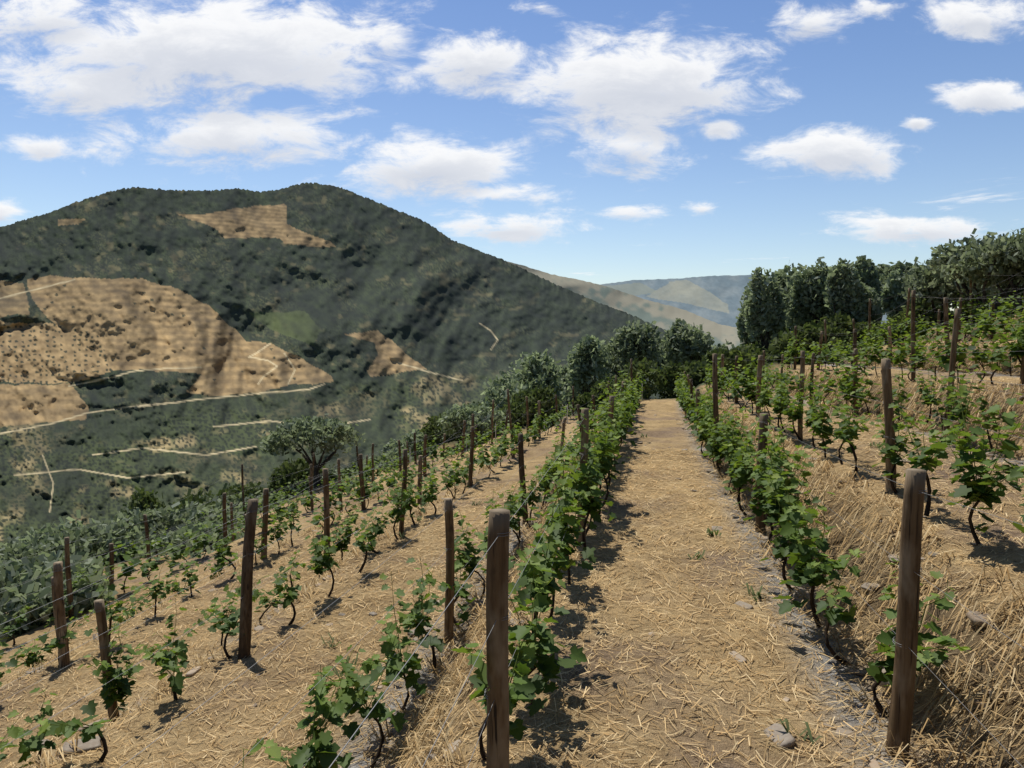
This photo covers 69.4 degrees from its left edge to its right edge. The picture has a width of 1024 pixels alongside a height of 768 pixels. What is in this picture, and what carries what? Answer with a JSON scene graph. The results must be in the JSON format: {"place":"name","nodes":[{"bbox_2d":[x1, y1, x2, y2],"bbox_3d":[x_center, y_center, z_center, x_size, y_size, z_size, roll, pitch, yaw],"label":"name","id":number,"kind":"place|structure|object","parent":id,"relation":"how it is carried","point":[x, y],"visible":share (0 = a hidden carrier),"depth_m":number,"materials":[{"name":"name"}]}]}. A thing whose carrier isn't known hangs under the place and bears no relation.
{"place":"outdoors","nodes":[
{"label":"outdoors","id":0,"kind":"place"},
{"bbox_2d":[0,182,665,564],"bbox_3d":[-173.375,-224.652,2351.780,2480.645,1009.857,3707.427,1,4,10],"label":"mountain","id":1,"kind":"structure","parent":0,"point":[172,346],"depth_m":1823.20,"materials":[{"name":"green plant"}]},
{"bbox_2d":[0,315,1023,767],"bbox_3d":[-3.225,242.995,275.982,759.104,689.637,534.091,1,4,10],"label":"hillside ground","id":2,"kind":"structure","parent":0,"point":[660,427],"depth_m":6.78,"materials":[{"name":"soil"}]},
{"bbox_2d":[0,228,1023,645],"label":"olive trees","id":3,"kind":"object","parent":2,"relation":"on","point":[774,302],"depth_m":36.71,"materials":[{"name":"green plant"}]},
{"bbox_2d":[25,362,1023,767],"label":"rocks","id":4,"kind":"object","parent":2,"relation":"on","point":[785,740],"visible":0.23,"depth_m":5.87,"materials":[{"name":"grey stone"}]},
{"bbox_2d":[51,279,1023,767],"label":"trellis posts","id":5,"kind":"object","parent":2,"relation":"on","point":[905,641],"visible":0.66,"depth_m":7.66,"materials":[{"name":"brown wood"}]},
{"bbox_2d":[0,271,1023,767],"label":"trellis wires","id":6,"kind":"object","parent":5,"relation":"attached to","point":[484,555],"visible":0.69,"depth_m":6.47,"materials":[{"name":"grey metal"}]},
{"bbox_2d":[101,282,1023,560],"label":"scrub bushes","id":7,"kind":"object","parent":2,"relation":"on","point":[839,326],"visible":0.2,"depth_m":38.37,"materials":[{"name":"green plant"}]},
{"bbox_2d":[321,376,1023,748],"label":"path weeds","id":8,"kind":"object","parent":2,"relation":"on","point":[787,728],"visible":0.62,"depth_m":7.17,"materials":[{"name":"green plant"}]},
{"bbox_2d":[410,303,1015,465],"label":"white stakes","id":9,"kind":"object","parent":2,"relation":"on","point":[567,407],"visible":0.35,"depth_m":35.12,"materials":[{"name":"white plastic"}]},
{"bbox_2d":[0,290,1023,767],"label":"vine","id":10,"kind":"object","parent":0,"point":[524,688],"depth_m":8.33,"materials":[{"name":"green plant"}]},
{"bbox_2d":[0,0,1023,310],"label":"sky","id":11,"kind":"structure","parent":0,"point":[599,142],"materials":[{"name":"blue"}]},
{"bbox_2d":[507,261,751,349],"bbox_3d":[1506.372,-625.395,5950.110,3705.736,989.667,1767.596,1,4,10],"label":"hillside","id":12,"kind":"structure","parent":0,"point":[662,315],"depth_m":6694.73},
{"bbox_2d":[601,274,886,326],"bbox_3d":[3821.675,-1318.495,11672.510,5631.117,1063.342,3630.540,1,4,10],"label":"hill","id":13,"kind":"structure","parent":0,"point":[716,299],"depth_m":12753.63,"materials":[{"name":"grey"}]}
]}

